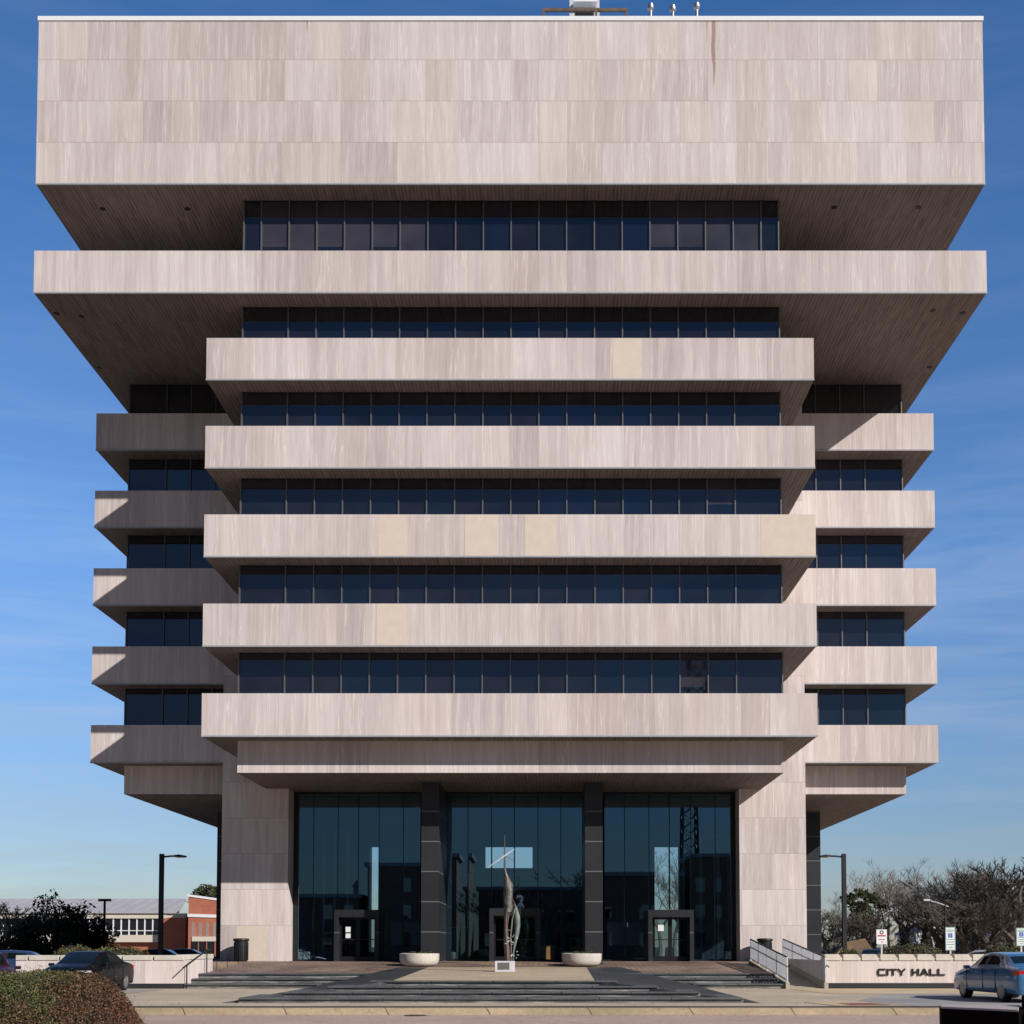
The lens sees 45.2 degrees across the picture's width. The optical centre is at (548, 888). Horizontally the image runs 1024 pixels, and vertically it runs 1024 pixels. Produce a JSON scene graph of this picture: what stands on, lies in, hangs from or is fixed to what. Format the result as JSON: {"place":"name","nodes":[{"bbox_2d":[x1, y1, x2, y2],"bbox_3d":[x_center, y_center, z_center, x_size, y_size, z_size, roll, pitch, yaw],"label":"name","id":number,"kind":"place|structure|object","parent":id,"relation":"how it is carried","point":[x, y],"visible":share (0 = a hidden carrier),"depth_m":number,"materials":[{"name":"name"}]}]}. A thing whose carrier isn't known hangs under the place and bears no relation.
{"place":"outdoors","nodes":[
{"label":"outdoors","id":0,"kind":"place"},
{"bbox_2d":[0,894,215,955],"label":"brick hall","id":1,"kind":"structure","parent":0,"point":[134,922],"depth_m":164.46,"materials":[{"name":"red brick"}]},
{"bbox_2d":[116,989,162,993],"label":"parking lot","id":2,"kind":"structure","parent":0,"point":[133,990],"depth_m":45.69,"materials":[{"name":"grey concrete"}]},
{"bbox_2d":[0,952,20,977],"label":"parked car","id":3,"kind":"object","parent":2,"relation":"on","point":[5,965],"visible":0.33,"depth_m":37.05,"materials":[{"name":"red paint"}]},
{"bbox_2d":[0,950,40,969],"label":"parked car","id":4,"kind":"object","parent":2,"relation":"on","point":[10,955],"visible":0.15,"depth_m":56.04,"materials":[{"name":"blue paint"}]},
{"bbox_2d":[40,951,133,989],"bbox_3d":[-16.620,3.008,44.418,2.040,1.472,4.860,0,-3,0],"label":"parked car","id":5,"kind":"object","parent":2,"relation":"on","point":[119,968],"visible":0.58,"depth_m":43.81,"materials":[{"name":"black paint"}]},
{"bbox_2d":[0,0,1023,946],"label":"sky","id":6,"kind":"structure","parent":0,"point":[68,823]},
{"bbox_2d":[122,989,910,1005],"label":"sidewalk","id":7,"kind":"structure","parent":0,"point":[220,997],"depth_m":38.18,"materials":[{"name":"beige concrete"}]},
{"bbox_2d":[0,902,32,948],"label":"bare tree","id":8,"kind":"object","parent":7,"relation":"on","point":[6,913],"visible":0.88,"depth_m":82.59,"materials":[{"name":"brown plant"}]},
{"bbox_2d":[0,912,47,952],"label":"evergreen tree","id":9,"kind":"object","parent":7,"relation":"on","point":[24,938],"visible":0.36,"depth_m":76.72,"materials":[{"name":"green plant"}]},
{"bbox_2d":[0,903,60,937],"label":"bare tree","id":10,"kind":"object","parent":7,"relation":"on","point":[6,925],"visible":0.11,"depth_m":91.56,"materials":[{"name":"brown plant"}]},
{"bbox_2d":[21,888,93,954],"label":"evergreen tree","id":11,"kind":"object","parent":7,"relation":"on","point":[52,925],"visible":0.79,"depth_m":76.35,"materials":[{"name":"green plant"}]},
{"bbox_2d":[53,943,95,954],"bbox_3d":[-21.382,3.376,55.618,2.842,1.825,2.299,0,-3,0],"label":"hedge","id":12,"kind":"object","parent":7,"relation":"on","point":[65,950],"visible":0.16,"depth_m":55.23,"materials":[{"name":"green plant"}]},
{"bbox_2d":[57,899,105,948],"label":"evergreen tree","id":13,"kind":"object","parent":7,"relation":"on","point":[88,933],"visible":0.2,"depth_m":78.35,"materials":[{"name":"green plant"}]},
{"bbox_2d":[85,911,120,950],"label":"evergreen tree","id":14,"kind":"object","parent":7,"relation":"on","point":[103,939],"visible":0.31,"depth_m":79.21,"materials":[{"name":"green plant"}]},
{"bbox_2d":[16,954,212,988],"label":"retaining wall","id":15,"kind":"structure","parent":7,"relation":"on","point":[159,971],"depth_m":47.90,"materials":[{"name":"concrete"}]},
{"bbox_2d":[93,944,149,954],"bbox_3d":[-19.496,3.396,55.261,3.763,1.791,2.347,0,-3,0],"label":"hedge","id":16,"kind":"object","parent":7,"relation":"on","point":[119,950],"visible":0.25,"depth_m":54.99,"materials":[{"name":"green plant"}]},
{"bbox_2d":[143,949,180,954],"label":"parked car","id":17,"kind":"object","parent":7,"relation":"on","point":[165,952],"visible":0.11,"depth_m":85.93,"materials":[{"name":"black paint"}]},
{"bbox_2d":[158,854,186,954],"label":"street lamp","id":18,"kind":"object","parent":7,"relation":"on","point":[161,904],"visible":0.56,"depth_m":65.64,"materials":[{"name":"brown metal"}]},
{"bbox_2d":[171,949,215,959],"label":"parked car","id":19,"kind":"object","parent":7,"relation":"on","point":[186,951],"visible":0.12,"depth_m":87.94,"materials":[{"name":"black paint"}]},
{"bbox_2d":[184,983,325,988],"bbox_3d":[-11.570,3.897,49.359,5.200,0.185,3.125,0,-3,0],"label":"stair","id":20,"kind":"object","parent":7,"relation":"on","point":[247,985],"visible":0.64,"depth_m":47.87,"materials":[{"name":"concrete"}]},
{"bbox_2d":[192,978,349,982],"bbox_3d":[-10.845,3.737,49.867,6.650,0.186,2.125,0,-3,0],"label":"stair","id":21,"kind":"object","parent":20,"relation":"on","point":[261,980],"visible":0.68,"depth_m":48.88,"materials":[{"name":"concrete"}]},
{"bbox_2d":[199,973,371,977],"bbox_3d":[-10.120,3.578,50.375,8.100,0.185,1.125,0,-3,0],"label":"stair","id":22,"kind":"object","parent":21,"relation":"on","point":[276,975],"visible":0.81,"depth_m":49.89,"materials":[{"name":"concrete"}]},
{"bbox_2d":[224,967,427,1002],"bbox_3d":[-7.145,3.445,45.013,4.750,0.778,18.350,0,-3,0],"label":"paving strip","id":23,"kind":"object","parent":7,"relation":"on","point":[389,974],"visible":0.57,"depth_m":44.80,"materials":[{"name":"concrete"}]},
{"bbox_2d":[212,956,754,970],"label":"podium floor","id":24,"kind":"structure","parent":7,"relation":"on","point":[218,964],"depth_m":58.80,"materials":[{"name":"brick"}]},
{"bbox_2d":[233,938,248,961],"bbox_3d":[-14.655,2.948,58.626,0.770,1.110,0.770,0,-3,0],"label":"trash can","id":25,"kind":"object","parent":24,"relation":"on","point":[241,947],"visible":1,"depth_m":58.34,"materials":[{"name":"black metal"}]},
{"bbox_2d":[33,0,986,963],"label":"city hall","id":26,"kind":"structure","parent":24,"relation":"on","point":[517,436],"depth_m":54.55,"materials":[{"name":"stone"}]},
{"bbox_2d":[125,612,202,645],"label":"ribbon window","id":27,"kind":"structure","parent":26,"relation":"in","point":[141,628],"depth_m":62.27,"materials":[{"name":"glass"}]},
{"bbox_2d":[126,535,212,567],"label":"ribbon window","id":28,"kind":"structure","parent":26,"relation":"in","point":[164,551],"depth_m":62.46,"materials":[{"name":"glass"}]},
{"bbox_2d":[124,688,223,724],"bbox_3d":[-18.570,-9.041,62.065,5.656,2.270,0.140,0,-3,0],"label":"ribbon window","id":29,"kind":"structure","parent":26,"relation":"in","point":[141,706],"depth_m":62.09,"materials":[{"name":"glass"}]},
{"bbox_2d":[128,459,220,490],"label":"ribbon window","id":30,"kind":"structure","parent":26,"relation":"in","point":[143,475],"depth_m":62.64,"materials":[{"name":"glass"}]},
{"bbox_2d":[129,384,225,412],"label":"ribbon window","id":31,"kind":"structure","parent":26,"relation":"in","point":[167,398],"depth_m":62.84,"materials":[{"name":"black glass"}]},
{"bbox_2d":[238,652,782,692],"bbox_3d":[-1.670,-9.401,54.433,24.136,2.270,0.140,0,-3,0],"label":"ribbon window","id":32,"kind":"structure","parent":26,"relation":"in","point":[312,672],"depth_m":54.46,"materials":[{"name":"glass"}]},
{"bbox_2d":[243,200,778,250],"bbox_3d":[-1.670,-29.509,55.382,24.136,3.230,0.140,0,-3,0],"label":"ribbon window","id":33,"kind":"structure","parent":26,"relation":"in","point":[289,225],"depth_m":55.42,"materials":[{"name":"glass"}]},
{"bbox_2d":[242,306,779,337],"bbox_3d":[-1.670,-25.089,55.173,24.136,2.240,0.140,0,-3,0],"label":"ribbon window","id":34,"kind":"structure","parent":26,"relation":"in","point":[257,322],"depth_m":55.21,"materials":[{"name":"glass"}]},
{"bbox_2d":[241,391,780,425],"bbox_3d":[-1.670,-21.178,54.989,24.136,2.270,0.140,0,-3,0],"label":"ribbon window","id":35,"kind":"structure","parent":26,"relation":"in","point":[315,408],"depth_m":55.02,"materials":[{"name":"glass"}]},
{"bbox_2d":[240,478,781,513],"bbox_3d":[-1.670,-17.253,54.804,24.136,2.270,0.140,0,-3,0],"label":"ribbon window","id":36,"kind":"structure","parent":26,"relation":"in","point":[257,495],"depth_m":54.84,"materials":[{"name":"glass"}]},
{"bbox_2d":[239,565,782,603],"bbox_3d":[-1.670,-13.327,54.618,24.136,2.270,0.140,0,-3,0],"label":"ribbon window","id":37,"kind":"structure","parent":26,"relation":"in","point":[258,584],"depth_m":54.65,"materials":[{"name":"glass"}]},
{"bbox_2d":[802,384,901,412],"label":"ribbon window","id":38,"kind":"structure","parent":26,"relation":"in","point":[863,398],"depth_m":62.84,"materials":[{"name":"glass"}]},
{"bbox_2d":[802,459,902,490],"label":"ribbon window","id":39,"kind":"structure","parent":26,"relation":"in","point":[853,475],"depth_m":62.64,"materials":[{"name":"glass"}]},
{"bbox_2d":[804,688,905,724],"bbox_3d":[15.230,-9.041,62.065,5.656,2.270,0.140,0,-3,0],"label":"ribbon window","id":40,"kind":"structure","parent":26,"relation":"in","point":[842,706],"depth_m":62.09,"materials":[{"name":"glass"}]},
{"bbox_2d":[808,535,903,567],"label":"ribbon window","id":41,"kind":"structure","parent":26,"relation":"in","point":[840,551],"depth_m":62.46,"materials":[{"name":"glass"}]},
{"bbox_2d":[816,612,904,645],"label":"ribbon window","id":42,"kind":"structure","parent":26,"relation":"in","point":[833,628],"depth_m":62.27,"materials":[{"name":"glass"}]},
{"bbox_2d":[541,945,554,958],"bbox_3d":[-0.081,3.338,63.403,0.809,0.775,0.620,0,-3,0],"label":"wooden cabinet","id":43,"kind":"object","parent":24,"relation":"on","point":[547,951],"visible":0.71,"depth_m":63.10,"materials":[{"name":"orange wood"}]},
{"bbox_2d":[207,962,769,972],"bbox_3d":[-2.495,3.771,54.483,23.450,0.920,7.200,0,-3,0],"label":"brick apron","id":44,"kind":"object","parent":7,"relation":"on","point":[373,967],"visible":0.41,"depth_m":54.76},
{"bbox_2d":[399,951,438,965],"bbox_3d":[-5.786,3.150,55.213,1.790,0.679,1.790,0,-3,0],"label":"planter","id":45,"kind":"object","parent":44,"relation":"on","point":[421,958],"visible":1,"depth_m":54.48,"materials":[{"name":"concrete"}]},
{"bbox_2d":[562,951,601,965],"bbox_3d":[1.504,3.150,55.213,1.790,0.679,1.790,0,-3,0],"label":"planter","id":46,"kind":"object","parent":44,"relation":"on","point":[582,958],"visible":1,"depth_m":54.49,"materials":[{"name":"concrete"}]},
{"bbox_2d":[238,994,743,1002],"bbox_3d":[-1.670,3.341,37.196,14.750,0.150,2.775,0,-3,0],"label":"stair","id":47,"kind":"object","parent":7,"relation":"on","point":[720,998],"visible":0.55,"depth_m":35.88,"materials":[{"name":"concrete"}]},
{"bbox_2d":[284,989,699,996],"bbox_3d":[-1.670,3.210,37.503,12.375,0.160,2.175,0,-3,0],"label":"stair","id":48,"kind":"object","parent":47,"relation":"on","point":[678,993],"visible":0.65,"depth_m":36.49,"materials":[{"name":"concrete"}]},
{"bbox_2d":[327,985,658,990],"bbox_3d":[-1.670,3.075,37.810,10.000,0.160,1.575,0,-3,0],"label":"stair","id":49,"kind":"object","parent":48,"relation":"on","point":[490,988],"visible":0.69,"depth_m":37.10,"materials":[{"name":"concrete"}]},
{"bbox_2d":[370,980,617,985],"bbox_3d":[-1.670,2.940,38.116,7.625,0.157,0.975,0,-3,0],"label":"stair","id":50,"kind":"object","parent":49,"relation":"on","point":[494,983],"visible":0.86,"depth_m":37.70,"materials":[{"name":"concrete"}]},
{"bbox_2d":[393,967,594,980],"bbox_3d":[-1.795,3.166,45.977,6.950,0.126,16.450,0,-3,0],"label":"landing","id":51,"kind":"object","parent":50,"relation":"on","point":[518,974],"visible":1,"depth_m":43.79,"materials":[{"name":"beige concrete"}]},
{"bbox_2d":[488,835,519,971],"bbox_3d":[-1.715,0.598,47.719,1.264,5.311,0.812,0,-3,0],"label":"sculpture","id":52,"kind":"object","parent":51,"relation":"on","point":[507,964],"visible":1,"depth_m":47.60,"materials":[{"name":"grey metal"}]},
{"bbox_2d":[587,967,758,1002],"bbox_3d":[3.805,3.445,45.013,4.750,0.778,18.350,0,-3,0],"label":"paving strip","id":53,"kind":"object","parent":7,"relation":"on","point":[618,975],"visible":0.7,"depth_m":43.16,"materials":[{"name":"stone"}]},
{"bbox_2d":[687,983,784,988],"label":"stair","id":54,"kind":"object","parent":7,"relation":"on","point":[743,985],"visible":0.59,"depth_m":47.87,"materials":[{"name":"concrete"}]},
{"bbox_2d":[666,978,779,982],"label":"stair","id":55,"kind":"object","parent":54,"relation":"on","point":[730,980],"visible":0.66,"depth_m":48.88,"materials":[{"name":"concrete"}]},
{"bbox_2d":[624,973,774,977],"bbox_3d":[5.970,3.579,50.375,6.480,0.185,1.125,0,-3,0],"label":"stair","id":56,"kind":"object","parent":55,"relation":"on","point":[717,975],"visible":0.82,"depth_m":49.89,"materials":[{"name":"concrete"}]},
{"bbox_2d":[749,960,827,988],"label":"access ramp","id":57,"kind":"structure","parent":7,"relation":"on","point":[798,978],"depth_m":50.02,"materials":[{"name":"concrete"}]},
{"bbox_2d":[750,939,789,981],"bbox_3d":[9.327,3.005,52.190,0.105,1.777,9.256,0,-3,0],"label":"railing","id":58,"kind":"object","parent":57,"relation":"on","point":[774,961],"visible":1,"depth_m":51.63,"materials":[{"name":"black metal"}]},
{"bbox_2d":[782,939,828,981],"bbox_3d":[10.827,3.005,52.190,0.105,1.777,9.256,0,-3,0],"label":"railing","id":59,"kind":"object","parent":57,"relation":"on","point":[791,950],"visible":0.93,"depth_m":52.39,"materials":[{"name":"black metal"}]},
{"bbox_2d":[819,854,846,950],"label":"street lamp","id":60,"kind":"object","parent":7,"relation":"on","point":[844,899],"visible":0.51,"depth_m":65.65,"materials":[{"name":"brown metal"}]},
{"bbox_2d":[808,1001,908,1005],"bbox_3d":[8.649,3.311,35.213,2.030,0.001,3.124,1,-3,-15],"label":"driveway apron","id":61,"kind":"object","parent":7,"relation":"on","point":[835,1003],"visible":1,"depth_m":35.27,"materials":[{"name":"beige concrete"}]},
{"bbox_2d":[876,929,886,953],"bbox_3d":[14.830,3.039,54.635,0.465,2.395,0.066,0,-3,0],"label":"parking sign","id":62,"kind":"object","parent":7,"relation":"on","point":[881,936],"visible":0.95,"depth_m":54.65,"materials":[{"name":"metal"}]},
{"bbox_2d":[788,954,983,988],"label":"sign wall","id":63,"kind":"structure","parent":7,"relation":"on","point":[891,971],"depth_m":47.89,"materials":[{"name":"stone"}]},
{"bbox_2d":[878,941,946,953],"bbox_3d":[17.187,3.439,57.668,4.049,1.927,2.343,0,-3,0],"label":"hedge","id":64,"kind":"object","parent":7,"relation":"on","point":[911,948],"visible":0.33,"depth_m":57.25,"materials":[{"name":"green plant"}]},
{"bbox_2d":[945,927,955,953],"bbox_3d":[17.885,2.987,54.634,0.440,2.500,0.072,0,-3,0],"label":"parking sign","id":65,"kind":"object","parent":7,"relation":"on","point":[950,938],"visible":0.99,"depth_m":54.64,"materials":[{"name":"white metal"}]},
{"bbox_2d":[982,943,1023,953],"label":"hedge","id":66,"kind":"object","parent":7,"relation":"on","point":[1009,947],"visible":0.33,"depth_m":56.32,"materials":[{"name":"green plant"}]},
{"bbox_2d":[1016,928,1023,951],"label":"parking sign","id":67,"kind":"object","parent":7,"relation":"on","point":[1020,937],"visible":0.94,"depth_m":54.64,"materials":[{"name":"metal"}]},
{"bbox_2d":[135,1015,938,1023],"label":"street","id":68,"kind":"structure","parent":0,"point":[544,1019],"depth_m":31.14,"materials":[{"name":"grey asphalt"}]},
{"bbox_2d":[0,964,147,1023],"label":"hedge","id":69,"kind":"object","parent":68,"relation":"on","point":[45,997],"visible":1,"depth_m":13.43,"materials":[{"name":"green plant"}]},
{"bbox_2d":[133,1006,1021,1014],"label":"kerb","id":70,"kind":"structure","parent":68,"relation":"on","point":[539,1010],"depth_m":33.29,"materials":[{"name":"concrete"}]},
{"bbox_2d":[939,995,1023,1023],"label":"utility box","id":71,"kind":"object","parent":68,"relation":"on","point":[976,1014],"visible":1,"depth_m":20.68,"materials":[{"name":"brown metal"}]},
{"bbox_2d":[371,947,887,955],"bbox_3d":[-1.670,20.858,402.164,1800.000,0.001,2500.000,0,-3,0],"label":"ground","id":72,"kind":"structure","parent":0,"point":[656,950],"depth_m":518.85,"materials":[{"name":"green plant"}]},
{"bbox_2d":[186,884,216,902],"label":"pine tree","id":73,"kind":"object","parent":72,"relation":"on","point":[209,891],"visible":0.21,"depth_m":201.81,"materials":[{"name":"green plant"}]},
{"bbox_2d":[702,944,722,958],"bbox_3d":[8.418,3.270,62.699,0.820,0.844,0.818,-2,-4,40],"label":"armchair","id":74,"kind":"object","parent":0,"point":[712,949],"visible":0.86,"depth_m":62.64,"materials":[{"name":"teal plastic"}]},
{"bbox_2d":[796,989,996,993],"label":"pavement","id":75,"kind":"structure","parent":0,"point":[892,991],"depth_m":44.68,"materials":[{"name":"beige concrete"}]},
{"bbox_2d":[894,924,943,946],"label":"white house","id":76,"kind":"structure","parent":0,"point":[915,931],"depth_m":149.88,"materials":[{"name":"paint"}]},
{"bbox_2d":[859,994,1021,1005],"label":"parking lot","id":77,"kind":"structure","parent":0,"point":[936,999],"depth_m":38.00,"materials":[{"name":"grey asphalt"}]},
{"bbox_2d":[954,952,1023,1001],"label":"parked car","id":78,"kind":"object","parent":77,"relation":"on","point":[1001,974],"visible":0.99,"depth_m":37.02,"materials":[{"name":"blue paint"}]},
{"label":"road","id":79,"kind":"structure","parent":0,"visible":0},
{"bbox_2d":[655,848,677,955],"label":"bare tree","id":80,"kind":"object","parent":79,"relation":"on","point":[661,952],"visible":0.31,"depth_m":112.27,"materials":[{"name":"brown plant"}]},
{"bbox_2d":[655,847,677,955],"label":"bare tree","id":81,"kind":"object","parent":79,"relation":"on","point":[675,945],"visible":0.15,"depth_m":118.42,"materials":[{"name":"brown plant"}]},
{"bbox_2d":[821,909,841,953],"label":"bare tree","id":82,"kind":"object","parent":79,"relation":"on","point":[824,917],"visible":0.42,"depth_m":132.24,"materials":[{"name":"brown plant"}]},
{"bbox_2d":[821,890,849,945],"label":"bare tree","id":83,"kind":"object","parent":79,"relation":"on","point":[837,912],"visible":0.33,"depth_m":144.24,"materials":[{"name":"brown plant"}]},
{"bbox_2d":[829,938,871,953],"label":"earth mound","id":84,"kind":"object","parent":79,"relation":"on","point":[859,945],"visible":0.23,"depth_m":100.59,"materials":[{"name":"brown soil"}]},
{"bbox_2d":[827,916,883,941],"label":"bare tree","id":85,"kind":"object","parent":79,"relation":"on","point":[832,928],"visible":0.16,"depth_m":114.49,"materials":[{"name":"brown plant"}]},
{"bbox_2d":[830,915,884,941],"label":"bare tree","id":86,"kind":"object","parent":79,"relation":"on","point":[868,936],"visible":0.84,"depth_m":106.82,"materials":[{"name":"brown plant"}]},
{"bbox_2d":[832,908,893,948],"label":"bare tree","id":87,"kind":"object","parent":79,"relation":"on","point":[853,914],"visible":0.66,"depth_m":108.10,"materials":[{"name":"brown plant"}]},
{"bbox_2d":[839,888,888,934],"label":"evergreen tree","id":88,"kind":"object","parent":79,"relation":"on","point":[856,895],"visible":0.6,"depth_m":112.37,"materials":[{"name":"green plant"}]},
{"bbox_2d":[836,866,908,941],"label":"bare tree","id":89,"kind":"object","parent":79,"relation":"on","point":[870,892],"visible":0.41,"depth_m":129.40,"materials":[{"name":"brown plant"}]},
{"bbox_2d":[865,860,921,947],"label":"bare tree","id":90,"kind":"object","parent":79,"relation":"on","point":[894,892],"visible":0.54,"depth_m":122.31,"materials":[{"name":"brown plant"}]},
{"bbox_2d":[873,858,926,939],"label":"bare tree","id":91,"kind":"object","parent":79,"relation":"on","point":[905,877],"visible":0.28,"depth_m":133.06,"materials":[{"name":"brown plant"}]},
{"bbox_2d":[867,897,950,944],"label":"bare tree","id":92,"kind":"object","parent":79,"relation":"on","point":[900,924],"visible":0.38,"depth_m":112.31,"materials":[{"name":"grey plant"}]},
{"bbox_2d":[866,889,966,945],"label":"bare tree","id":93,"kind":"object","parent":79,"relation":"on","point":[917,902],"visible":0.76,"depth_m":108.35,"materials":[{"name":"brown plant"}]},
{"bbox_2d":[821,919,1017,953],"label":"undergrowth","id":94,"kind":"object","parent":79,"relation":"on","point":[914,940],"visible":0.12,"depth_m":106.80,"materials":[{"name":"green plant"}]},
{"bbox_2d":[885,857,979,945],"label":"bare tree","id":95,"kind":"object","parent":79,"relation":"on","point":[925,884],"visible":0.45,"depth_m":126.39,"materials":[{"name":"brown plant"}]},
{"bbox_2d":[923,899,948,952],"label":"street lamp","id":96,"kind":"object","parent":79,"relation":"on","point":[945,918],"visible":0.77,"depth_m":102.65,"materials":[{"name":"grey metal"}]},
{"bbox_2d":[897,872,994,952],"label":"bare tree","id":97,"kind":"object","parent":79,"relation":"on","point":[969,891],"visible":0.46,"depth_m":115.41,"materials":[{"name":"brown plant"}]},
{"bbox_2d":[912,898,994,953],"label":"bare tree","id":98,"kind":"object","parent":79,"relation":"on","point":[965,919],"visible":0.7,"depth_m":104.36,"materials":[{"name":"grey plant"}]},
{"bbox_2d":[904,900,1003,953],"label":"bare tree","id":99,"kind":"object","parent":79,"relation":"on","point":[962,937],"visible":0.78,"depth_m":103.93,"materials":[{"name":"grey plant"}]},
{"bbox_2d":[930,857,1006,949],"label":"bare tree","id":100,"kind":"object","parent":79,"relation":"on","point":[975,874],"visible":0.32,"depth_m":121.52,"materials":[{"name":"brown plant"}]},
{"bbox_2d":[937,893,1023,946],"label":"bare tree","id":101,"kind":"object","parent":79,"relation":"on","point":[1010,938],"visible":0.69,"depth_m":102.86,"materials":[{"name":"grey plant"}]},
{"bbox_2d":[949,860,1023,943],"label":"bare tree","id":102,"kind":"object","parent":79,"relation":"on","point":[993,896],"visible":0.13,"depth_m":118.28,"materials":[{"name":"brown plant"}]},
{"bbox_2d":[955,873,1023,946],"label":"bare tree","id":103,"kind":"object","parent":79,"relation":"on","point":[995,887],"visible":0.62,"depth_m":108.94,"materials":[{"name":"brown plant"}]},
{"bbox_2d":[959,895,1023,949],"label":"bare tree","id":104,"kind":"object","parent":79,"relation":"on","point":[991,940],"visible":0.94,"depth_m":102.23,"materials":[{"name":"brown plant"}]},
{"bbox_2d":[966,857,1023,948],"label":"bare tree","id":105,"kind":"object","parent":79,"relation":"on","point":[1020,888],"visible":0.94,"depth_m":106.94,"materials":[{"name":"brown plant"}]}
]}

